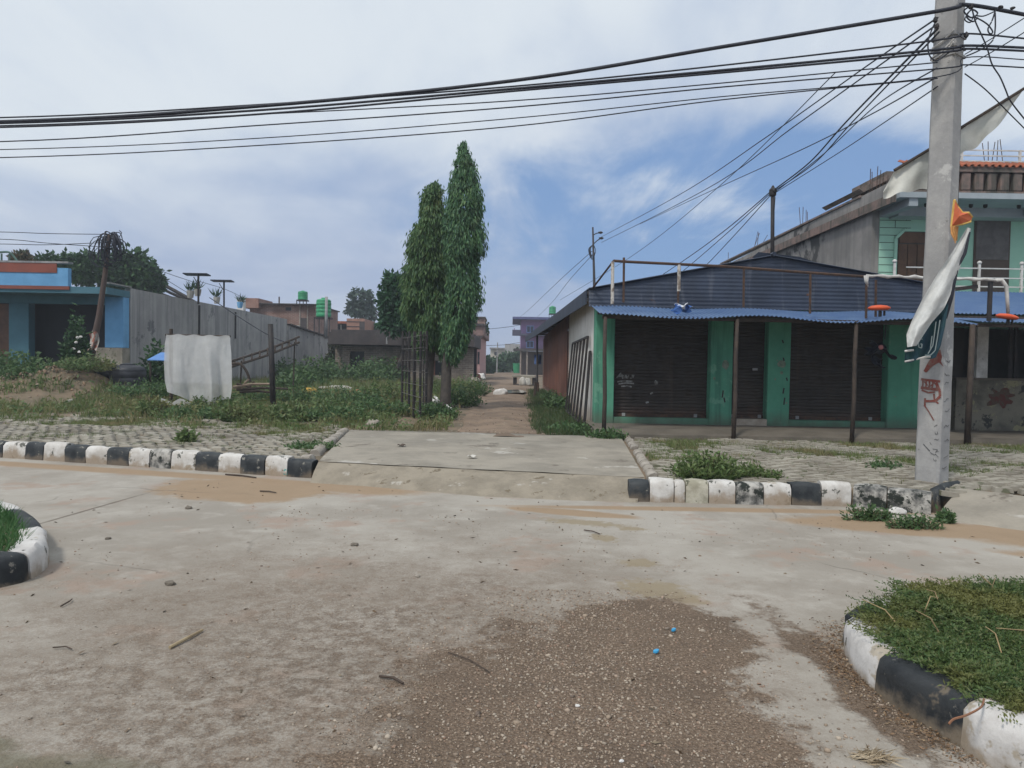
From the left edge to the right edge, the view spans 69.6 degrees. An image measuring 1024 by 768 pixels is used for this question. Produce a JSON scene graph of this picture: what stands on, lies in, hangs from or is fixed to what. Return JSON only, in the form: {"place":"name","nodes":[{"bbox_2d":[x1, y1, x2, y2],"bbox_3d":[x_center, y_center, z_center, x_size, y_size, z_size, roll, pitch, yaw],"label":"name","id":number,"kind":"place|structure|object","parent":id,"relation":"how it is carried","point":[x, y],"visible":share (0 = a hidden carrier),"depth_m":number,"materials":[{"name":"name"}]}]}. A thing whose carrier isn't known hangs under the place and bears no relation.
{"place":"outdoors","nodes":[
{"label":"outdoors","id":0,"kind":"place"},
{"bbox_2d":[0,501,36,550],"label":"island grass","id":1,"kind":"structure","parent":0,"point":[10,524],"depth_m":5.85,"materials":[{"name":"plant"}]},
{"bbox_2d":[34,246,103,286],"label":"leafy tree","id":2,"kind":"object","parent":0,"point":[83,267],"visible":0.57,"depth_m":43.49,"materials":[{"name":"green plant"}]},
{"bbox_2d":[0,413,340,457],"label":"pavement","id":3,"kind":"structure","parent":0,"point":[237,441],"depth_m":13.05,"materials":[{"name":"concrete"}]},
{"bbox_2d":[287,324,332,368],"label":"boundary wall","id":4,"kind":"structure","parent":0,"point":[310,344],"depth_m":51.35,"materials":[{"name":"concrete"}]},
{"bbox_2d":[314,298,332,335],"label":"roof tank","id":5,"kind":"object","parent":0,"point":[320,308],"visible":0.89,"depth_m":51.42,"materials":[{"name":"plastic"}]},
{"bbox_2d":[310,462,644,502],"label":"driveway ramp","id":6,"kind":"structure","parent":0,"point":[533,485],"depth_m":9.24,"materials":[{"name":"concrete"}]},
{"bbox_2d":[319,430,643,476],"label":"driveway","id":7,"kind":"structure","parent":0,"point":[575,454],"depth_m":11.43,"materials":[{"name":"concrete"}]},
{"bbox_2d":[473,317,489,376],"bbox_3d":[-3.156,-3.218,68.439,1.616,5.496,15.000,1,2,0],"label":"pink house","id":8,"kind":"structure","parent":0,"point":[480,331],"depth_m":63.87,"materials":[{"name":"paint"}]},
{"bbox_2d":[0,458,1023,767],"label":"road","id":9,"kind":"structure","parent":0,"point":[92,506],"depth_m":4.59,"materials":[{"name":"concrete"}]},
{"bbox_2d":[0,501,48,587],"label":"kerb","id":10,"kind":"structure","parent":9,"relation":"on","point":[25,559],"depth_m":5.33,"materials":[{"name":"concrete"}]},
{"bbox_2d":[0,440,317,477],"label":"kerb","id":11,"kind":"structure","parent":9,"relation":"on","point":[251,464],"depth_m":10.67,"materials":[{"name":"concrete"}]},
{"bbox_2d":[0,505,946,767],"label":"loose grit","id":12,"kind":"object","parent":9,"relation":"on","point":[545,721],"visible":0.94,"depth_m":4.30,"materials":[{"name":"gravel"}]},
{"bbox_2d":[13,480,1022,766],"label":"leaf litter","id":13,"kind":"object","parent":9,"relation":"on","point":[481,582],"visible":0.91,"depth_m":4.91,"materials":[{"name":"plant"}]},
{"bbox_2d":[628,477,959,514],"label":"kerb","id":14,"kind":"structure","parent":9,"relation":"on","point":[725,491],"depth_m":8.64,"materials":[{"name":"concrete"}]},
{"bbox_2d":[839,503,899,521],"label":"weed bush","id":15,"kind":"object","parent":9,"relation":"on","point":[871,515],"visible":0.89,"depth_m":7.83,"materials":[{"name":"green plant"}]},
{"bbox_2d":[848,744,906,767],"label":"straw tuft","id":16,"kind":"object","parent":9,"relation":"on","point":[875,755],"visible":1,"depth_m":3.01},
{"bbox_2d":[797,613,981,767],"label":"dead leaves","id":17,"kind":"object","parent":9,"relation":"on","point":[885,706],"visible":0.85,"depth_m":3.67,"materials":[{"name":"brown plant"}]},
{"bbox_2d":[809,611,986,767],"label":"kerb grit","id":18,"kind":"object","parent":9,"relation":"on","point":[917,724],"visible":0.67,"depth_m":3.53,"materials":[{"name":"gravel"}]},
{"bbox_2d":[885,511,948,529],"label":"weed bush","id":19,"kind":"object","parent":9,"relation":"on","point":[916,522],"visible":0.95,"depth_m":7.46,"materials":[{"name":"green plant"}]},
{"bbox_2d":[842,601,1023,767],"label":"kerb","id":20,"kind":"structure","parent":9,"relation":"on","point":[987,736],"depth_m":3.28,"materials":[{"name":"concrete"}]},
{"bbox_2d":[931,504,956,523],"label":"weed bush","id":21,"kind":"object","parent":9,"relation":"on","point":[950,516],"visible":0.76,"depth_m":7.76,"materials":[{"name":"green plant"}]},
{"bbox_2d":[944,488,1023,530],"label":"side ramp","id":22,"kind":"structure","parent":9,"relation":"on","point":[994,509],"depth_m":8.04,"materials":[{"name":"concrete"}]},
{"bbox_2d":[0,367,1023,505],"bbox_3d":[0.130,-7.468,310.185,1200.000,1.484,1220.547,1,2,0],"label":"ground","id":23,"kind":"structure","parent":0,"point":[40,393],"depth_m":21.46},
{"bbox_2d":[0,349,55,380],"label":"shrub","id":24,"kind":"object","parent":23,"relation":"on","point":[20,366],"visible":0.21,"depth_m":23.17,"materials":[{"name":"green plant"}]},
{"bbox_2d":[0,260,129,364],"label":"blue shop","id":25,"kind":"structure","parent":23,"relation":"on","point":[37,298],"depth_m":27.87,"materials":[{"name":"teal paint"}]},
{"bbox_2d":[0,304,8,363],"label":"door","id":26,"kind":"structure","parent":25,"relation":"in","point":[4,308],"depth_m":28.01,"materials":[{"name":"brown wood"}]},
{"bbox_2d":[56,302,94,363],"bbox_3d":[-14.563,-1.478,24.472,1.180,2.484,0.946,1,2,0],"label":"shrub","id":27,"kind":"object","parent":23,"relation":"on","point":[69,344],"visible":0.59,"depth_m":24.35,"materials":[{"name":"green plant"}]},
{"bbox_2d":[0,365,150,404],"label":"earth clods","id":28,"kind":"object","parent":23,"relation":"on","point":[59,375],"visible":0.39,"depth_m":22.41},
{"bbox_2d":[50,350,118,371],"bbox_3d":[-13.453,-0.736,23.270,1.965,0.730,1.755,1,2,0],"label":"weed bush","id":29,"kind":"object","parent":23,"relation":"on","point":[98,364],"visible":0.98,"depth_m":23.03,"materials":[{"name":"green plant"}]},
{"bbox_2d":[88,230,126,361],"bbox_3d":[-14.532,-2.743,26.369,1.518,5.554,0.973,2,2,36],"label":"palm tree","id":30,"kind":"object","parent":23,"relation":"on","point":[114,239],"visible":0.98,"depth_m":26.30,"materials":[{"name":"plant"}]},
{"bbox_2d":[109,363,146,388],"bbox_3d":[-12.530,-0.027,24.014,1.100,1.310,1.089,1,2,0],"label":"water tank","id":31,"kind":"object","parent":23,"relation":"on","point":[130,372],"visible":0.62,"depth_m":23.58,"materials":[{"name":"plastic"}]},
{"bbox_2d":[104,377,177,397],"bbox_3d":[-10.589,0.101,21.430,2.398,0.631,1.976,1,2,0],"label":"weed bush","id":32,"kind":"object","parent":23,"relation":"on","point":[161,390],"visible":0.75,"depth_m":21.14,"materials":[{"name":"green plant"}]},
{"bbox_2d":[90,242,194,300],"bbox_3d":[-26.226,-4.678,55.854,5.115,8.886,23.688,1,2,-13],"label":"leafy tree","id":33,"kind":"object","parent":23,"relation":"on","point":[131,273],"visible":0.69,"depth_m":45.27,"materials":[{"name":"green plant"}]},
{"bbox_2d":[133,337,164,386],"bbox_3d":[-12.553,-0.581,25.958,1.711,2.177,1.357,1,2,0],"label":"shrub","id":34,"kind":"object","parent":23,"relation":"on","point":[158,371],"visible":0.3,"depth_m":25.73,"materials":[{"name":"green plant"}]},
{"bbox_2d":[131,394,175,416],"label":"weed bush","id":35,"kind":"object","parent":23,"relation":"on","point":[150,406],"visible":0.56,"depth_m":17.80,"materials":[{"name":"green plant"}]},
{"bbox_2d":[171,424,200,441],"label":"weed bush","id":36,"kind":"object","parent":23,"relation":"on","point":[185,434],"visible":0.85,"depth_m":12.30,"materials":[{"name":"green plant"}]},
{"bbox_2d":[158,401,217,419],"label":"weed bush","id":37,"kind":"object","parent":23,"relation":"on","point":[206,415],"visible":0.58,"depth_m":16.97,"materials":[{"name":"green plant"}]},
{"bbox_2d":[161,329,231,406],"bbox_3d":[-8.851,-0.289,20.639,2.220,2.484,1.169,1,2,0],"label":"plastic sheet","id":38,"kind":"object","parent":23,"relation":"on","point":[197,365],"visible":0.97,"depth_m":20.42,"materials":[{"name":"plastic"}]},
{"bbox_2d":[107,282,286,379],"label":"side building","id":39,"kind":"structure","parent":23,"relation":"on","point":[157,316],"depth_m":34.65,"materials":[{"name":"metal"}]},
{"bbox_2d":[208,396,266,421],"bbox_3d":[-6.101,0.591,16.478,1.189,0.635,1.023,2,2,18],"label":"weed bush","id":40,"kind":"object","parent":23,"relation":"on","point":[226,413],"visible":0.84,"depth_m":16.35,"materials":[{"name":"green plant"}]},
{"bbox_2d":[0,360,484,432],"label":"grass","id":41,"kind":"structure","parent":23,"relation":"on","point":[352,384],"depth_m":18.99,"materials":[{"name":"plant"}]},
{"bbox_2d":[232,336,299,394],"bbox_3d":[-8.323,-0.453,25.098,0.235,2.550,4.314,1,2,14],"label":"wooden frame","id":42,"kind":"object","parent":23,"relation":"on","point":[259,352],"visible":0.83,"depth_m":25.00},
{"bbox_2d":[268,324,275,405],"bbox_3d":[-6.617,-0.299,20.302,0.266,2.713,0.169,1,2,0],"label":"fence post","id":43,"kind":"object","parent":23,"relation":"on","point":[271,364],"visible":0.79,"depth_m":20.24,"materials":[{"name":"wood"}]},
{"bbox_2d":[257,400,321,421],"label":"weed bush","id":44,"kind":"object","parent":23,"relation":"on","point":[294,409],"visible":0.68,"depth_m":16.97,"materials":[{"name":"green plant"}]},
{"bbox_2d":[245,297,339,333],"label":"brick house","id":45,"kind":"structure","parent":23,"relation":"on","point":[302,315],"depth_m":61.87,"materials":[{"name":"brick"}]},
{"bbox_2d":[267,368,332,387],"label":"weed bush","id":46,"kind":"object","parent":23,"relation":"on","point":[282,380],"visible":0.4,"depth_m":32.08,"materials":[{"name":"green plant"}]},
{"bbox_2d":[267,380,334,403],"bbox_3d":[-6.769,0.289,23.569,2.265,0.829,1.773,1,2,0],"label":"weed bush","id":47,"kind":"object","parent":23,"relation":"on","point":[299,393],"visible":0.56,"depth_m":23.20,"materials":[{"name":"green plant"}]},
{"bbox_2d":[281,438,340,450],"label":"weed bush","id":48,"kind":"object","parent":23,"relation":"on","point":[312,444],"visible":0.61,"depth_m":11.74,"materials":[{"name":"green plant"}]},
{"bbox_2d":[276,354,352,380],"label":"weed bush","id":49,"kind":"object","parent":23,"relation":"on","point":[329,372],"visible":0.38,"depth_m":40.70,"materials":[{"name":"green plant"}]},
{"bbox_2d":[289,392,349,412],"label":"weed bush","id":50,"kind":"object","parent":23,"relation":"on","point":[324,401],"visible":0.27,"depth_m":20.97,"materials":[{"name":"green plant"}]},
{"bbox_2d":[300,428,348,458],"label":"kerb","id":51,"kind":"structure","parent":23,"relation":"on","point":[336,437],"depth_m":11.59,"materials":[{"name":"concrete"}]},
{"bbox_2d":[302,401,371,421],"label":"weed bush","id":52,"kind":"object","parent":23,"relation":"on","point":[338,411],"visible":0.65,"depth_m":16.96,"materials":[{"name":"green plant"}]},
{"bbox_2d":[313,384,392,402],"bbox_3d":[-4.929,0.361,22.729,2.194,0.783,2.029,0,2,-33],"label":"weed bush","id":53,"kind":"object","parent":23,"relation":"on","point":[355,397],"visible":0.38,"depth_m":22.55,"materials":[{"name":"green plant"}]},
{"bbox_2d":[338,318,373,329],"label":"tiled house","id":54,"kind":"structure","parent":23,"relation":"on","point":[356,324],"depth_m":74.28,"materials":[{"name":"brick"}]},
{"bbox_2d":[342,287,378,321],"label":"leafy tree","id":55,"kind":"object","parent":23,"relation":"on","point":[360,307],"visible":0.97,"depth_m":87.30,"materials":[{"name":"green plant"}]},
{"bbox_2d":[334,355,397,382],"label":"weed bush","id":56,"kind":"object","parent":23,"relation":"on","point":[358,371],"visible":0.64,"depth_m":42.05,"materials":[{"name":"green plant"}]},
{"bbox_2d":[343,394,410,415],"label":"weed bush","id":57,"kind":"object","parent":23,"relation":"on","point":[377,403],"visible":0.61,"depth_m":18.76,"materials":[{"name":"green plant"}]},
{"bbox_2d":[352,377,407,401],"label":"weed bush","id":58,"kind":"object","parent":23,"relation":"on","point":[388,391],"visible":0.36,"depth_m":24.22,"materials":[{"name":"green plant"}]},
{"bbox_2d":[362,353,410,382],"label":"weed bush","id":59,"kind":"object","parent":23,"relation":"on","point":[396,373],"visible":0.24,"depth_m":45.90,"materials":[{"name":"green plant"}]},
{"bbox_2d":[374,268,408,382],"bbox_3d":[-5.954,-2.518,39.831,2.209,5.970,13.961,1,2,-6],"label":"leafy tree","id":60,"kind":"object","parent":23,"relation":"on","point":[389,301],"visible":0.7,"depth_m":33.58,"materials":[{"name":"green plant"}]},
{"bbox_2d":[328,329,480,380],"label":"brick house","id":61,"kind":"structure","parent":23,"relation":"on","point":[365,344],"depth_m":46.97,"materials":[{"name":"brick"}]},
{"bbox_2d":[401,331,427,418],"bbox_3d":[-2.666,-0.236,19.936,0.671,2.533,5.004,1,2,-9],"label":"rebar cage","id":62,"kind":"object","parent":23,"relation":"on","point":[420,360],"visible":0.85,"depth_m":18.65,"materials":[{"name":"metal"}]},
{"bbox_2d":[394,180,449,405],"bbox_3d":[-2.621,-2.704,22.920,2.118,7.361,2.132,1,2,0],"label":"ashoka tree","id":63,"kind":"object","parent":23,"relation":"on","point":[423,281],"visible":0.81,"depth_m":22.45,"materials":[{"name":"green plant"}]},
{"bbox_2d":[414,398,462,419],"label":"weed bush","id":64,"kind":"object","parent":23,"relation":"on","point":[446,410],"visible":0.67,"depth_m":18.34,"materials":[{"name":"green plant"}]},
{"bbox_2d":[435,140,489,407],"bbox_3d":[-1.461,-3.126,21.951,1.689,8.249,1.495,3,2,44],"label":"ashoka tree","id":65,"kind":"object","parent":23,"relation":"on","point":[465,236],"visible":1,"depth_m":21.63,"materials":[{"name":"green plant"}]},
{"bbox_2d":[438,384,486,407],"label":"weed bush","id":66,"kind":"object","parent":23,"relation":"on","point":[468,400],"visible":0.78,"depth_m":23.62,"materials":[{"name":"green plant"}]},
{"bbox_2d":[452,374,493,396],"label":"weed bush","id":67,"kind":"object","parent":23,"relation":"on","point":[483,388],"visible":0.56,"depth_m":31.38,"materials":[{"name":"green plant"}]},
{"bbox_2d":[458,373,546,436],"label":"dirt lane","id":68,"kind":"structure","parent":23,"relation":"on","point":[503,418],"depth_m":20.78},
{"bbox_2d":[0,414,1023,489],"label":"paving grass","id":69,"kind":"structure","parent":23,"relation":"on","point":[691,445],"depth_m":13.30,"materials":[{"name":"plant"}]},
{"bbox_2d":[522,387,599,435],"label":"verge grass","id":70,"kind":"structure","parent":23,"relation":"on","point":[540,418],"depth_m":18.40,"materials":[{"name":"plant"}]},
{"bbox_2d":[540,419,593,433],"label":"weed bush","id":71,"kind":"object","parent":23,"relation":"on","point":[570,426],"visible":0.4,"depth_m":15.23,"materials":[{"name":"green plant"}]},
{"bbox_2d":[565,336,588,422],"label":"grill gate","id":72,"kind":"structure","parent":23,"relation":"on","point":[576,374],"depth_m":18.70,"materials":[{"name":"metal"}]},
{"bbox_2d":[588,227,603,285],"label":"lamp pole","id":73,"kind":"object","parent":23,"relation":"on","point":[592,256],"visible":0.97,"depth_m":43.73,"materials":[{"name":"metal"}]},
{"bbox_2d":[602,17,938,236],"bbox_3d":[5.582,-6.552,26.120,0.746,3.281,34.420,1,2,0],"label":"cable","id":74,"kind":"object","parent":73,"relation":"attached to","point":[924,26],"visible":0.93,"depth_m":14.34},
{"bbox_2d":[583,427,629,440],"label":"weed bush","id":75,"kind":"object","parent":23,"relation":"on","point":[609,433],"visible":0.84,"depth_m":14.05,"materials":[{"name":"green plant"}]},
{"bbox_2d":[624,436,657,479],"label":"kerb","id":76,"kind":"structure","parent":23,"relation":"on","point":[646,466],"depth_m":10.83,"materials":[{"name":"concrete"}]},
{"bbox_2d":[525,252,978,444],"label":"green shop","id":77,"kind":"structure","parent":23,"relation":"on","point":[708,356],"depth_m":16.01,"materials":[{"name":"paint"}]},
{"bbox_2d":[769,185,776,252],"bbox_3d":[6.502,-3.758,18.392,0.200,2.391,0.180,2,2,44],"label":"steel pole","id":78,"kind":"object","parent":77,"relation":"on","point":[772,193],"visible":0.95,"depth_m":18.35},
{"bbox_2d":[775,28,938,188],"bbox_3d":[5.978,-4.585,13.628,0.267,0.320,9.464,1,2,8],"label":"cable","id":79,"kind":"object","parent":78,"relation":"attached to","point":[892,74],"visible":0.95,"depth_m":11.77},
{"bbox_2d":[592,257,1009,320],"bbox_3d":[5.510,-1.853,14.354,8.048,1.134,1.362,1,2,12],"label":"hoarding frame","id":80,"kind":"object","parent":77,"relation":"on","point":[989,293],"visible":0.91,"depth_m":14.42,"materials":[{"name":"metal"}]},
{"bbox_2d":[864,320,896,367],"bbox_3d":[7.593,-0.842,15.154,0.664,1.030,0.357,1,2,0],"label":"hanging bundle","id":81,"kind":"object","parent":77,"relation":"hanging from","point":[880,348],"visible":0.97,"depth_m":15.14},
{"bbox_2d":[950,291,1023,445],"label":"shop","id":82,"kind":"structure","parent":23,"relation":"on","point":[987,398],"depth_m":16.51,"materials":[{"name":"paint"}]},
{"bbox_2d":[0,0,1023,354],"label":"sky","id":83,"kind":"structure","parent":0,"point":[319,219],"materials":[{"name":"blue"}]},
{"bbox_2d":[486,372,542,375],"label":"dirt yard","id":84,"kind":"structure","parent":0,"point":[502,374],"depth_m":95.58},
{"bbox_2d":[512,317,549,374],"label":"purple house","id":85,"kind":"structure","parent":84,"relation":"on","point":[527,349],"depth_m":94.87,"materials":[{"name":"paint"}]},
{"bbox_2d":[281,588,896,767],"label":"gravel","id":86,"kind":"structure","parent":0,"point":[541,739],"depth_m":3.53,"materials":[{"name":"gravel"}]},
{"bbox_2d":[634,437,1023,497],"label":"pavement","id":87,"kind":"structure","parent":0,"point":[813,468],"depth_m":10.65,"materials":[{"name":"concrete"}]},
{"bbox_2d":[662,446,744,480],"bbox_3d":[2.436,1.014,9.299,1.000,0.540,0.870,2,2,32],"label":"weed bush","id":88,"kind":"object","parent":87,"relation":"on","point":[709,468],"visible":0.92,"depth_m":9.15,"materials":[{"name":"green plant"}]},
{"bbox_2d":[731,455,770,478],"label":"weed bush","id":89,"kind":"object","parent":87,"relation":"on","point":[748,470],"visible":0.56,"depth_m":9.45,"materials":[{"name":"green plant"}]},
{"bbox_2d":[915,0,1023,483],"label":"utility pole","id":90,"kind":"object","parent":87,"relation":"on","point":[933,423],"visible":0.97,"depth_m":9.15,"materials":[{"name":"concrete"}]},
{"bbox_2d":[0,78,937,157],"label":"cable","id":91,"kind":"object","parent":90,"relation":"attached to","point":[476,129],"visible":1,"depth_m":9.69,"materials":[{"name":"rubber"}]},
{"bbox_2d":[0,62,937,125],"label":"cable","id":92,"kind":"object","parent":90,"relation":"attached to","point":[513,100],"visible":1,"depth_m":9.60,"materials":[{"name":"rubber"}]},
{"bbox_2d":[0,2,1023,121],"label":"cable","id":93,"kind":"object","parent":90,"relation":"attached to","point":[955,7],"visible":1,"depth_m":9.55,"materials":[{"name":"rubber"}]},
{"bbox_2d":[0,44,1023,123],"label":"cable","id":94,"kind":"object","parent":90,"relation":"attached to","point":[597,81],"visible":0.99,"depth_m":9.59,"materials":[{"name":"rubber"}]},
{"bbox_2d":[0,48,1023,127],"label":"cable","id":95,"kind":"object","parent":90,"relation":"attached to","point":[677,76],"visible":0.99,"depth_m":9.59,"materials":[{"name":"rubber"}]},
{"bbox_2d":[0,33,1023,117],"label":"cable","id":96,"kind":"object","parent":90,"relation":"attached to","point":[961,34],"visible":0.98,"depth_m":9.50,"materials":[{"name":"rubber"}]},
{"bbox_2d":[0,64,1023,141],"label":"cable","id":97,"kind":"object","parent":90,"relation":"attached to","point":[526,105],"visible":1,"depth_m":9.60,"materials":[{"name":"rubber"}]},
{"bbox_2d":[0,56,1023,149],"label":"cable","id":98,"kind":"object","parent":90,"relation":"attached to","point":[523,117],"visible":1,"depth_m":9.62,"materials":[{"name":"rubber"}]},
{"bbox_2d":[601,27,933,242],"bbox_3d":[5.729,-6.348,26.125,1.040,3.030,34.420,1,2,0],"label":"cable","id":99,"kind":"object","parent":90,"relation":"attached to","point":[925,32],"visible":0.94,"depth_m":14.07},
{"bbox_2d":[641,79,933,223],"bbox_3d":[6.071,-5.754,22.377,0.760,3.347,26.937,1,2,2],"label":"cable","id":100,"kind":"object","parent":90,"relation":"attached to","point":[820,140],"visible":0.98,"depth_m":13.53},
{"bbox_2d":[776,31,939,189],"bbox_3d":[6.035,-4.556,13.597,0.353,0.333,9.412,1,2,8],"label":"cable","id":101,"kind":"object","parent":90,"relation":"attached to","point":[914,57],"visible":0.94,"depth_m":11.97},
{"bbox_2d":[904,227,970,362],"bbox_3d":[5.100,-1.063,8.824,0.733,1.626,0.272,1,2,0],"label":"hanging flag","id":102,"kind":"object","parent":90,"relation":"hanging from","point":[925,333],"visible":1,"depth_m":8.80,"materials":[{"name":"fabric"}]},
{"bbox_2d":[950,199,972,242],"bbox_3d":[5.365,-1.938,8.777,0.294,0.517,0.114,0,2,-18],"label":"pennant","id":103,"kind":"object","parent":90,"relation":"attached to","point":[959,216],"visible":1,"depth_m":8.75,"materials":[{"name":"fabric"}]},
{"bbox_2d":[965,73,1023,128],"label":"cable","id":104,"kind":"object","parent":90,"relation":"attached to","point":[995,99],"visible":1,"depth_m":9.24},
{"bbox_2d":[883,87,1023,201],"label":"banner","id":105,"kind":"object","parent":104,"relation":"hanging from","point":[911,175],"visible":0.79,"depth_m":9.55,"materials":[{"name":"fabric"}]},
{"bbox_2d":[720,149,1023,329],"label":"mint house","id":106,"kind":"structure","parent":0,"point":[865,229],"depth_m":19.88,"materials":[{"name":"paint"}]},
{"bbox_2d":[894,229,925,280],"bbox_3d":[10.921,-3.231,19.879,1.216,1.897,0.060,1,2,0],"label":"window","id":107,"kind":"structure","parent":106,"relation":"in","point":[909,245],"depth_m":19.85,"materials":[{"name":"green paint"}]},
{"bbox_2d":[972,221,1010,291],"bbox_3d":[12.953,-3.257,19.886,0.973,2.475,0.046,1,2,0],"label":"door","id":108,"kind":"structure","parent":106,"relation":"in","point":[991,246],"depth_m":19.86,"materials":[{"name":"metal"}]},
{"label":"island soil","id":109,"kind":"structure","parent":0,"visible":0},
{"bbox_2d":[843,574,1023,723],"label":"island foliage","id":110,"kind":"object","parent":109,"relation":"on","point":[958,613],"visible":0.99,"depth_m":3.91,"materials":[{"name":"plant"}]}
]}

